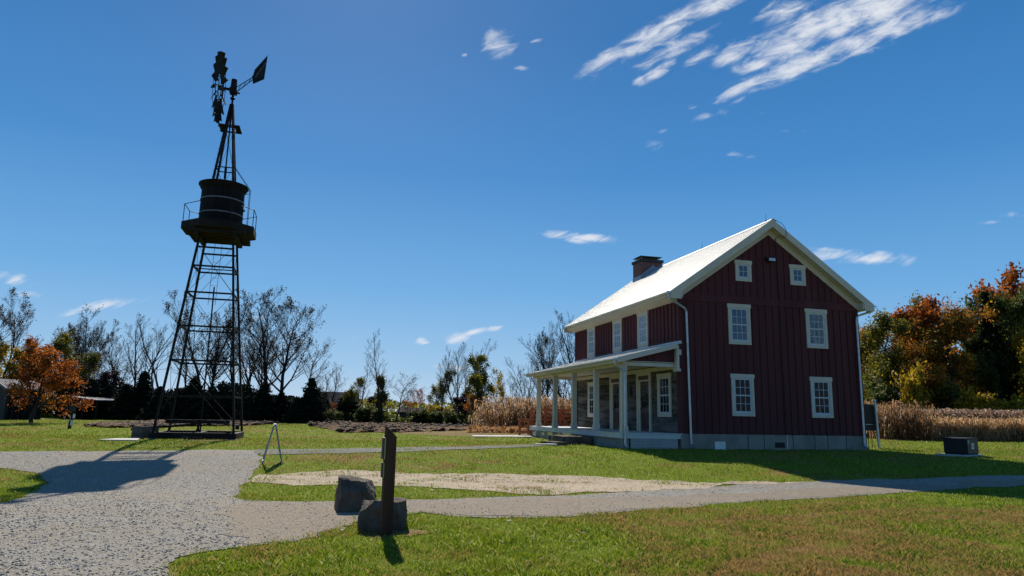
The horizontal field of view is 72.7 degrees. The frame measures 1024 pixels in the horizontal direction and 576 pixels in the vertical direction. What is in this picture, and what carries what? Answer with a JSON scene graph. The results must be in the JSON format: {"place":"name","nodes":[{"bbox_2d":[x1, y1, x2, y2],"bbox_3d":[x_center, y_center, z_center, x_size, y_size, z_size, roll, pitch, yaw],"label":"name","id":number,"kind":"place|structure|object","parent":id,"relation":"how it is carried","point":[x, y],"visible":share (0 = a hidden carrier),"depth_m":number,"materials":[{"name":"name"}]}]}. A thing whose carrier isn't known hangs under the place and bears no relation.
{"place":"outdoors","nodes":[
{"label":"outdoors","id":0,"kind":"place"},
{"bbox_2d":[84,419,278,427],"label":"dug soil","id":1,"kind":"structure","parent":0,"point":[244,423],"depth_m":47.32,"materials":[{"name":"brown soil"}]},
{"bbox_2d":[303,419,481,432],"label":"ploughed soil","id":2,"kind":"structure","parent":0,"point":[335,426],"depth_m":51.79,"materials":[{"name":"brown soil"}]},
{"bbox_2d":[362,529,435,537],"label":"bare soil","id":3,"kind":"structure","parent":0,"point":[409,532],"depth_m":9.30,"materials":[{"name":"brown soil"}]},
{"bbox_2d":[394,430,529,436],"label":"dry ground","id":4,"kind":"structure","parent":0,"point":[453,433],"depth_m":44.42,"materials":[{"name":"brown soil"}]},
{"bbox_2d":[465,424,529,433],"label":"corn litter","id":5,"kind":"object","parent":4,"relation":"on","point":[476,428],"visible":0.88,"depth_m":46.62,"materials":[{"name":"beige plant"}]},
{"bbox_2d":[0,413,1023,575],"bbox_3d":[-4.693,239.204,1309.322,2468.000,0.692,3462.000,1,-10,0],"label":"ground","id":6,"kind":"structure","parent":0,"point":[419,467],"depth_m":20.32,"materials":[{"name":"green plant"}]},
{"bbox_2d":[0,344,30,378],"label":"broadleaf tree","id":7,"kind":"object","parent":6,"relation":"on","point":[10,366],"visible":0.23,"depth_m":73.78,"materials":[{"name":"green plant"}]},
{"bbox_2d":[0,287,42,377],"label":"bare tree","id":8,"kind":"object","parent":6,"relation":"on","point":[4,320],"visible":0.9,"depth_m":75.41,"materials":[{"name":"brown plant"}]},
{"bbox_2d":[0,379,44,419],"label":"shed","id":9,"kind":"structure","parent":6,"relation":"on","point":[10,411],"depth_m":58.55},
{"bbox_2d":[5,335,59,386],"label":"broadleaf tree","id":10,"kind":"object","parent":6,"relation":"on","point":[31,344],"visible":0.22,"depth_m":71.21,"materials":[{"name":"green plant"}]},
{"bbox_2d":[3,346,93,422],"bbox_3d":[-33.039,7.022,49.839,5.736,5.590,5.114,8,-12,-34],"label":"broadleaf tree","id":11,"kind":"object","parent":6,"relation":"on","point":[41,359],"visible":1,"depth_m":49.36,"materials":[{"name":"orange plant"}]},
{"bbox_2d":[57,390,94,418],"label":"conifer tree","id":12,"kind":"object","parent":6,"relation":"on","point":[89,413],"visible":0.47,"depth_m":66.44,"materials":[{"name":"green plant"}]},
{"bbox_2d":[50,328,103,396],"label":"broadleaf tree","id":13,"kind":"object","parent":6,"relation":"on","point":[61,342],"visible":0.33,"depth_m":76.76,"materials":[{"name":"green plant"}]},
{"bbox_2d":[49,317,105,365],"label":"bare tree","id":14,"kind":"object","parent":6,"relation":"on","point":[72,329],"visible":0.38,"depth_m":84.35,"materials":[{"name":"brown plant"}]},
{"bbox_2d":[71,304,103,369],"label":"bare tree","id":15,"kind":"object","parent":6,"relation":"on","point":[85,336],"visible":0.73,"depth_m":79.33,"materials":[{"name":"brown plant"}]},
{"bbox_2d":[57,319,121,378],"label":"bare tree","id":16,"kind":"object","parent":6,"relation":"on","point":[95,336],"visible":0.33,"depth_m":87.93,"materials":[{"name":"brown plant"}]},
{"bbox_2d":[67,396,115,419],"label":"open shelter","id":17,"kind":"object","parent":6,"relation":"on","point":[107,399],"visible":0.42,"depth_m":65.92,"materials":[{"name":"grey metal"}]},
{"bbox_2d":[84,380,107,418],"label":"conifer tree","id":18,"kind":"object","parent":6,"relation":"on","point":[94,390],"visible":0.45,"depth_m":68.75,"materials":[{"name":"green plant"}]},
{"bbox_2d":[87,369,125,391],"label":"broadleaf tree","id":19,"kind":"object","parent":6,"relation":"on","point":[107,376],"visible":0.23,"depth_m":73.39,"materials":[{"name":"green plant"}]},
{"bbox_2d":[91,335,132,372],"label":"bare tree","id":20,"kind":"object","parent":6,"relation":"on","point":[101,349],"visible":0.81,"depth_m":76.67,"materials":[{"name":"brown plant"}]},
{"bbox_2d":[84,359,145,391],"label":"bare tree","id":21,"kind":"object","parent":6,"relation":"on","point":[128,372],"visible":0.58,"depth_m":72.75,"materials":[{"name":"brown plant"}]},
{"bbox_2d":[101,383,141,419],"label":"conifer tree","id":22,"kind":"object","parent":6,"relation":"on","point":[121,408],"visible":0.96,"depth_m":67.41,"materials":[{"name":"green plant"}]},
{"bbox_2d":[109,370,155,419],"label":"conifer tree","id":23,"kind":"object","parent":6,"relation":"on","point":[143,393],"visible":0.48,"depth_m":69.51,"materials":[{"name":"green plant"}]},
{"bbox_2d":[94,312,187,384],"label":"bare tree","id":24,"kind":"object","parent":6,"relation":"on","point":[134,367],"visible":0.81,"depth_m":78.42,"materials":[{"name":"brown plant"}]},
{"bbox_2d":[131,425,159,438],"bbox_3d":[-16.220,6.400,30.739,1.069,0.667,0.831,3,-10,-11],"label":"boulder","id":25,"kind":"object","parent":6,"relation":"on","point":[141,432],"visible":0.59,"depth_m":30.40,"materials":[{"name":"stone"}]},
{"bbox_2d":[137,322,163,395],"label":"bare tree","id":26,"kind":"object","parent":6,"relation":"on","point":[152,363],"visible":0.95,"depth_m":68.80,"materials":[{"name":"brown plant"}]},
{"bbox_2d":[130,386,177,420],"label":"conifer tree","id":27,"kind":"object","parent":6,"relation":"on","point":[150,410],"visible":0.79,"depth_m":66.39,"materials":[{"name":"green plant"}]},
{"bbox_2d":[51,378,329,419],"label":"undergrowth","id":28,"kind":"object","parent":6,"relation":"on","point":[223,388],"visible":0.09,"depth_m":70.61,"materials":[{"name":"green plant"}]},
{"bbox_2d":[182,375,206,419],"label":"conifer tree","id":29,"kind":"object","parent":6,"relation":"on","point":[191,389],"visible":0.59,"depth_m":70.39,"materials":[{"name":"green plant"}]},
{"bbox_2d":[131,51,267,439],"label":"windmill tower","id":30,"kind":"structure","parent":6,"relation":"on","point":[220,219],"depth_m":33.33,"materials":[{"name":"black metal"}]},
{"bbox_2d":[162,290,254,388],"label":"bare tree","id":31,"kind":"object","parent":6,"relation":"on","point":[216,353],"visible":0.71,"depth_m":75.55,"materials":[{"name":"brown plant"}]},
{"bbox_2d":[192,392,229,419],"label":"conifer tree","id":32,"kind":"object","parent":6,"relation":"on","point":[209,412],"visible":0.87,"depth_m":67.43,"materials":[{"name":"green plant"}]},
{"bbox_2d":[221,390,239,419],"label":"conifer tree","id":33,"kind":"object","parent":6,"relation":"on","point":[228,404],"visible":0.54,"depth_m":69.45,"materials":[{"name":"green plant"}]},
{"bbox_2d":[218,293,262,381],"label":"bare tree","id":34,"kind":"object","parent":6,"relation":"on","point":[230,371],"visible":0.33,"depth_m":78.74,"materials":[{"name":"brown plant"}]},
{"bbox_2d":[213,312,282,387],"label":"bare tree","id":35,"kind":"object","parent":6,"relation":"on","point":[246,375],"visible":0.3,"depth_m":82.90,"materials":[{"name":"brown plant"}]},
{"bbox_2d":[229,395,267,420],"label":"conifer tree","id":36,"kind":"object","parent":6,"relation":"on","point":[250,409],"visible":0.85,"depth_m":66.55,"materials":[{"name":"green plant"}]},
{"bbox_2d":[229,292,288,386],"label":"bare tree","id":37,"kind":"object","parent":6,"relation":"on","point":[249,378],"visible":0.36,"depth_m":82.02,"materials":[{"name":"brown plant"}]},
{"bbox_2d":[252,382,284,422],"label":"conifer tree","id":38,"kind":"object","parent":6,"relation":"on","point":[265,401],"visible":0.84,"depth_m":68.61,"materials":[{"name":"green plant"}]},
{"bbox_2d":[226,285,326,391],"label":"bare tree","id":39,"kind":"object","parent":6,"relation":"on","point":[267,361],"visible":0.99,"depth_m":75.06,"materials":[{"name":"brown plant"}]},
{"bbox_2d":[47,394,513,415],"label":"distant woods","id":40,"kind":"object","parent":6,"relation":"on","point":[397,404],"visible":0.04,"depth_m":197.82,"materials":[{"name":"green plant"}]},
{"bbox_2d":[285,377,335,422],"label":"conifer tree","id":41,"kind":"object","parent":6,"relation":"on","point":[313,404],"visible":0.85,"depth_m":69.44,"materials":[{"name":"green plant"}]},
{"bbox_2d":[293,335,335,378],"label":"bare tree","id":42,"kind":"object","parent":6,"relation":"on","point":[317,354],"visible":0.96,"depth_m":75.69,"materials":[{"name":"brown plant"}]},
{"bbox_2d":[332,390,361,419],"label":"tree","id":43,"kind":"object","parent":6,"relation":"on","point":[356,405],"visible":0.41,"depth_m":78.09,"materials":[{"name":"green plant"}]},
{"bbox_2d":[343,376,364,409],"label":"broadleaf tree","id":44,"kind":"object","parent":6,"relation":"on","point":[354,394],"visible":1,"depth_m":77.80,"materials":[{"name":"green plant"}]},
{"bbox_2d":[334,474,376,512],"bbox_3d":[-2.709,3.600,12.023,0.668,0.684,0.993,6,-6,-18],"label":"boulder","id":45,"kind":"object","parent":6,"relation":"on","point":[352,493],"visible":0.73,"depth_m":11.64,"materials":[{"name":"stone"}]},
{"bbox_2d":[350,404,386,421],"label":"shrub","id":46,"kind":"object","parent":6,"relation":"on","point":[364,414],"visible":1,"depth_m":72.33,"materials":[{"name":"green plant"}]},
{"bbox_2d":[363,328,394,421],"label":"bare tree","id":47,"kind":"object","parent":6,"relation":"on","point":[370,359],"visible":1,"depth_m":73.62,"materials":[{"name":"brown plant"}]},
{"bbox_2d":[357,497,406,531],"bbox_3d":[-1.817,3.220,9.780,0.690,0.549,0.643,6,-6,-8],"label":"boulder","id":48,"kind":"object","parent":6,"relation":"on","point":[369,516],"visible":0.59,"depth_m":9.52,"materials":[{"name":"stone"}]},
{"bbox_2d":[372,372,393,419],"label":"broadleaf tree","id":49,"kind":"object","parent":6,"relation":"on","point":[383,398],"visible":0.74,"depth_m":75.81,"materials":[{"name":"green plant"}]},
{"bbox_2d":[379,426,396,535],"bbox_3d":[-1.675,2.725,9.299,0.174,1.718,0.170,5,-11,-21],"label":"sign post","id":50,"kind":"object","parent":6,"relation":"on","point":[388,452],"visible":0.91,"depth_m":9.27,"materials":[{"name":"black wood"}]},
{"bbox_2d":[323,409,474,423],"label":"undergrowth","id":51,"kind":"object","parent":6,"relation":"on","point":[387,417],"visible":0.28,"depth_m":75.31,"materials":[{"name":"green plant"}]},
{"bbox_2d":[254,444,559,454],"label":"footpath","id":52,"kind":"structure","parent":6,"relation":"on","point":[305,451],"depth_m":25.04,"materials":[{"name":"grey gravel"}]},
{"bbox_2d":[406,406,428,423],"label":"shrub","id":53,"kind":"object","parent":6,"relation":"on","point":[414,417],"visible":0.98,"depth_m":70.17,"materials":[{"name":"green plant"}]},
{"bbox_2d":[426,370,457,406],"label":"broadleaf tree","id":54,"kind":"object","parent":6,"relation":"on","point":[439,393],"visible":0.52,"depth_m":87.45,"materials":[{"name":"green plant"}]},
{"bbox_2d":[442,409,464,423],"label":"shrub","id":55,"kind":"object","parent":6,"relation":"on","point":[454,417],"visible":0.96,"depth_m":68.48,"materials":[{"name":"green plant"}]},
{"bbox_2d":[451,392,471,422],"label":"broadleaf tree","id":56,"kind":"object","parent":6,"relation":"on","point":[459,401],"visible":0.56,"depth_m":71.78,"materials":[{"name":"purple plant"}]},
{"bbox_2d":[436,340,497,411],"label":"bare tree","id":57,"kind":"object","parent":6,"relation":"on","point":[461,369],"visible":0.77,"depth_m":80.18,"materials":[{"name":"brown plant"}]},
{"bbox_2d":[467,373,485,420],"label":"broadleaf tree","id":58,"kind":"object","parent":6,"relation":"on","point":[476,382],"visible":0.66,"depth_m":68.02,"materials":[{"name":"green plant"}]},
{"bbox_2d":[461,352,494,409],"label":"broadleaf tree","id":59,"kind":"object","parent":6,"relation":"on","point":[478,368],"visible":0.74,"depth_m":72.42,"materials":[{"name":"green plant"}]},
{"bbox_2d":[487,367,507,402],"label":"broadleaf tree","id":60,"kind":"object","parent":6,"relation":"on","point":[501,393],"visible":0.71,"depth_m":72.38,"materials":[{"name":"green plant"}]},
{"bbox_2d":[0,449,1023,575],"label":"drive","id":61,"kind":"structure","parent":6,"relation":"on","point":[93,463],"depth_m":14.05,"materials":[{"name":"grey gravel"}]},
{"bbox_2d":[468,394,570,431],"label":"corn stalks","id":62,"kind":"object","parent":6,"relation":"on","point":[509,413],"visible":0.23,"depth_m":54.72,"materials":[{"name":"beige plant"}]},
{"bbox_2d":[504,357,549,401],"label":"bare tree","id":63,"kind":"object","parent":6,"relation":"on","point":[524,387],"visible":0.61,"depth_m":78.29,"materials":[{"name":"brown plant"}]},
{"bbox_2d":[518,406,570,435],"bbox_3d":[2.580,7.995,41.632,4.720,1.805,2.300,4,-11,-14],"label":"ramp railing","id":64,"kind":"object","parent":6,"relation":"on","point":[545,415],"visible":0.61,"depth_m":41.15,"materials":[{"name":"brown wood"}]},
{"bbox_2d":[515,308,578,398],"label":"bare tree","id":65,"kind":"object","parent":6,"relation":"on","point":[568,348],"visible":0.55,"depth_m":74.10,"materials":[{"name":"brown plant"}]},
{"bbox_2d":[531,325,564,397],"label":"bare tree","id":66,"kind":"object","parent":6,"relation":"on","point":[545,342],"visible":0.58,"depth_m":77.63,"materials":[{"name":"brown plant"}]},
{"bbox_2d":[548,435,591,444],"bbox_3d":[2.579,6.831,31.175,1.384,0.432,2.029,4,-11,-14],"label":"step stone","id":67,"kind":"object","parent":6,"relation":"on","point":[575,439],"visible":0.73,"depth_m":30.30,"materials":[{"name":"stone"}]},
{"bbox_2d":[524,218,875,450],"bbox_3d":[8.530,2.704,35.776,12.620,10.972,13.482,4,-11,-14],"label":"farmhouse","id":68,"kind":"object","parent":6,"relation":"on","point":[749,338],"visible":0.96,"depth_m":30.22,"materials":[{"name":"wood"}]},
{"bbox_2d":[587,326,595,358],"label":"window","id":69,"kind":"structure","parent":68,"relation":"in","point":[590,331],"depth_m":38.49,"materials":[{"name":"paint"}]},
{"bbox_2d":[609,376,619,428],"bbox_3d":[5.255,5.713,34.861,0.230,2.700,1.410,4,-11,-14],"label":"door","id":70,"kind":"structure","parent":68,"relation":"in","point":[614,418],"depth_m":34.95,"materials":[{"name":"white wood"}]},
{"bbox_2d":[612,318,621,353],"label":"window","id":71,"kind":"structure","parent":68,"relation":"in","point":[617,324],"depth_m":35.02,"materials":[{"name":"paint"}]},
{"bbox_2d":[637,310,648,349],"bbox_3d":[6.056,2.002,32.226,0.061,1.870,1.150,4,-11,-14],"label":"window","id":72,"kind":"structure","parent":68,"relation":"in","point":[642,317],"depth_m":32.24,"materials":[{"name":"paint"}]},
{"bbox_2d":[636,372,651,431],"bbox_3d":[6.089,5.168,31.772,0.230,2.700,1.500,4,-11,-14],"label":"door","id":73,"kind":"structure","parent":68,"relation":"in","point":[644,380],"depth_m":31.78,"materials":[{"name":"white wood"}]},
{"bbox_2d":[656,373,671,416],"bbox_3d":[6.539,4.597,29.863,0.061,1.850,1.310,4,-11,-14],"label":"window","id":74,"kind":"structure","parent":68,"relation":"in","point":[664,388],"depth_m":29.85,"materials":[{"name":"paint"}]},
{"bbox_2d":[727,303,751,344],"bbox_3d":[9.715,1.547,29.685,1.140,1.740,0.061,4,-11,-14],"label":"window","id":75,"kind":"structure","parent":68,"relation":"in","point":[739,319],"depth_m":29.69,"materials":[{"name":"paint"}]},
{"bbox_2d":[730,374,754,415],"bbox_3d":[9.691,4.490,29.160,1.140,1.750,0.061,4,-11,-14],"label":"window","id":76,"kind":"structure","parent":68,"relation":"in","point":[742,385],"depth_m":29.17,"materials":[{"name":"paint"}]},
{"bbox_2d":[734,260,751,281],"bbox_3d":[10.039,-0.747,30.176,0.850,0.930,0.061,4,-11,-14],"label":"window","id":77,"kind":"structure","parent":68,"relation":"in","point":[743,272],"depth_m":30.18,"materials":[{"name":"paint"}]},
{"bbox_2d":[788,264,805,285],"bbox_3d":[12.686,-0.570,30.864,0.850,0.930,0.061,4,-11,-14],"label":"window","id":78,"kind":"structure","parent":68,"relation":"in","point":[797,275],"depth_m":30.86,"materials":[{"name":"paint"}]},
{"bbox_2d":[804,308,828,348],"bbox_3d":[13.438,1.795,30.651,1.140,1.740,0.061,4,-11,-14],"label":"window","id":79,"kind":"structure","parent":68,"relation":"in","point":[815,319],"depth_m":30.66,"materials":[{"name":"paint"}]},
{"bbox_2d":[809,377,833,417],"bbox_3d":[13.428,4.740,30.130,1.140,1.750,0.061,4,-11,-14],"label":"window","id":80,"kind":"structure","parent":68,"relation":"in","point":[820,387],"depth_m":30.13,"materials":[{"name":"paint"}]},
{"bbox_2d":[864,399,880,447],"bbox_3d":[16.896,6.499,32.756,0.853,2.483,0.402,4,-11,-14],"label":"meter board","id":81,"kind":"object","parent":6,"relation":"on","point":[871,418],"visible":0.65,"depth_m":32.76,"materials":[{"name":"metal"}]},
{"bbox_2d":[859,322,890,398],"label":"broadleaf tree","id":82,"kind":"object","parent":6,"relation":"on","point":[864,354],"visible":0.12,"depth_m":74.16,"materials":[{"name":"green plant"}]},
{"bbox_2d":[859,306,914,399],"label":"broadleaf tree","id":83,"kind":"object","parent":6,"relation":"on","point":[882,366],"visible":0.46,"depth_m":69.94,"materials":[{"name":"green plant"}]},
{"bbox_2d":[863,372,930,407],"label":"shrub","id":84,"kind":"object","parent":6,"relation":"on","point":[886,394],"visible":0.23,"depth_m":65.12,"materials":[{"name":"green plant"}]},
{"bbox_2d":[864,399,941,440],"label":"corn stalks","id":85,"kind":"object","parent":6,"relation":"on","point":[905,423],"visible":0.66,"depth_m":48.84,"materials":[{"name":"beige plant"}]},
{"bbox_2d":[889,359,931,408],"bbox_3d":[36.441,10.191,63.319,3.509,7.435,3.680,6,-11,-24],"label":"shrub","id":86,"kind":"object","parent":6,"relation":"on","point":[916,390],"visible":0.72,"depth_m":62.47,"materials":[{"name":"yellow plant"}]},
{"bbox_2d":[885,293,974,373],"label":"broadleaf tree","id":87,"kind":"object","parent":6,"relation":"on","point":[929,310],"visible":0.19,"depth_m":71.97,"materials":[{"name":"orange plant"}]},
{"bbox_2d":[897,352,964,409],"bbox_3d":[38.831,9.822,64.249,5.203,7.972,6.242,-3,-11,23],"label":"broadleaf tree","id":88,"kind":"object","parent":6,"relation":"on","point":[933,378],"visible":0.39,"depth_m":63.39,"materials":[{"name":"green plant"}]},
{"bbox_2d":[886,291,999,397],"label":"broadleaf tree","id":89,"kind":"object","parent":6,"relation":"on","point":[957,325],"visible":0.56,"depth_m":68.23,"materials":[{"name":"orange plant"}]},
{"bbox_2d":[927,376,973,409],"bbox_3d":[39.789,11.110,63.129,7.038,5.969,5.632,-8,-13,40],"label":"shrub","id":90,"kind":"object","parent":6,"relation":"on","point":[947,390],"visible":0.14,"depth_m":62.27,"materials":[{"name":"green plant"}]},
{"bbox_2d":[933,326,979,375],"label":"broadleaf tree","id":91,"kind":"object","parent":6,"relation":"on","point":[973,348],"visible":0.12,"depth_m":73.41,"materials":[{"name":"green plant"}]},
{"bbox_2d":[934,437,982,456],"bbox_3d":[17.402,6.231,27.121,1.620,0.780,1.120,9,-13,-37],"label":"generator","id":92,"kind":"object","parent":6,"relation":"on","point":[960,446],"visible":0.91,"depth_m":26.82,"materials":[{"name":"black metal"}]},
{"bbox_2d":[915,415,1023,441],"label":"reed bed","id":93,"kind":"object","parent":6,"relation":"on","point":[986,428],"visible":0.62,"depth_m":49.73,"materials":[{"name":"beige plant"}]},
{"bbox_2d":[923,409,1023,420],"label":"tall reeds","id":94,"kind":"object","parent":6,"relation":"on","point":[947,412],"visible":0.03,"depth_m":52.51,"materials":[{"name":"beige plant"}]},
{"bbox_2d":[897,407,1023,419],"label":"reed plumes","id":95,"kind":"object","parent":94,"relation":"attached to","point":[956,412],"visible":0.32,"depth_m":52.64,"materials":[{"name":"beige plant"}]},
{"bbox_2d":[950,385,1004,410],"bbox_3d":[40.945,11.059,61.283,4.587,4.860,4.810,-5,-12,32],"label":"shrub","id":96,"kind":"object","parent":6,"relation":"on","point":[972,403],"visible":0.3,"depth_m":60.60,"materials":[{"name":"green plant"}]},
{"bbox_2d":[958,288,1023,384],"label":"broadleaf tree","id":97,"kind":"object","parent":6,"relation":"on","point":[969,305],"visible":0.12,"depth_m":75.98,"materials":[{"name":"orange plant"}]},
{"bbox_2d":[959,261,1023,345],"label":"broadleaf tree","id":98,"kind":"object","parent":6,"relation":"on","point":[1010,280],"visible":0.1,"depth_m":80.86,"materials":[{"name":"orange plant"}]},
{"bbox_2d":[974,291,1020,399],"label":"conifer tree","id":99,"kind":"object","parent":6,"relation":"on","point":[987,331],"visible":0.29,"depth_m":70.75,"materials":[{"name":"green plant"}]},
{"bbox_2d":[979,283,1023,396],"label":"broadleaf tree","id":100,"kind":"object","parent":6,"relation":"on","point":[1010,357],"visible":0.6,"depth_m":69.85,"materials":[{"name":"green plant"}]},
{"bbox_2d":[981,393,1023,410],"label":"shrub","id":101,"kind":"object","parent":6,"relation":"on","point":[1016,403],"visible":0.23,"depth_m":61.20,"materials":[{"name":"green plant"}]},
{"bbox_2d":[1006,329,1023,396],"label":"broadleaf tree","id":102,"kind":"object","parent":6,"relation":"on","point":[1017,343],"visible":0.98,"depth_m":67.46,"materials":[{"name":"green plant"}]},
{"bbox_2d":[0,419,1023,453],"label":"lawn grass","id":103,"kind":"structure","parent":0,"point":[294,437],"depth_m":37.99,"materials":[{"name":"green plant"}]},
{"bbox_2d":[0,0,1023,411],"label":"sky","id":104,"kind":"structure","parent":0,"point":[435,175],"materials":[{"name":"blue"}]},
{"bbox_2d":[248,469,804,494],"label":"dirt track","id":105,"kind":"structure","parent":0,"point":[607,484],"depth_m":18.14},
{"bbox_2d":[214,479,1023,543],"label":"packed path","id":106,"kind":"structure","parent":0,"point":[301,520],"depth_m":12.82,"materials":[{"name":"grey gravel"}]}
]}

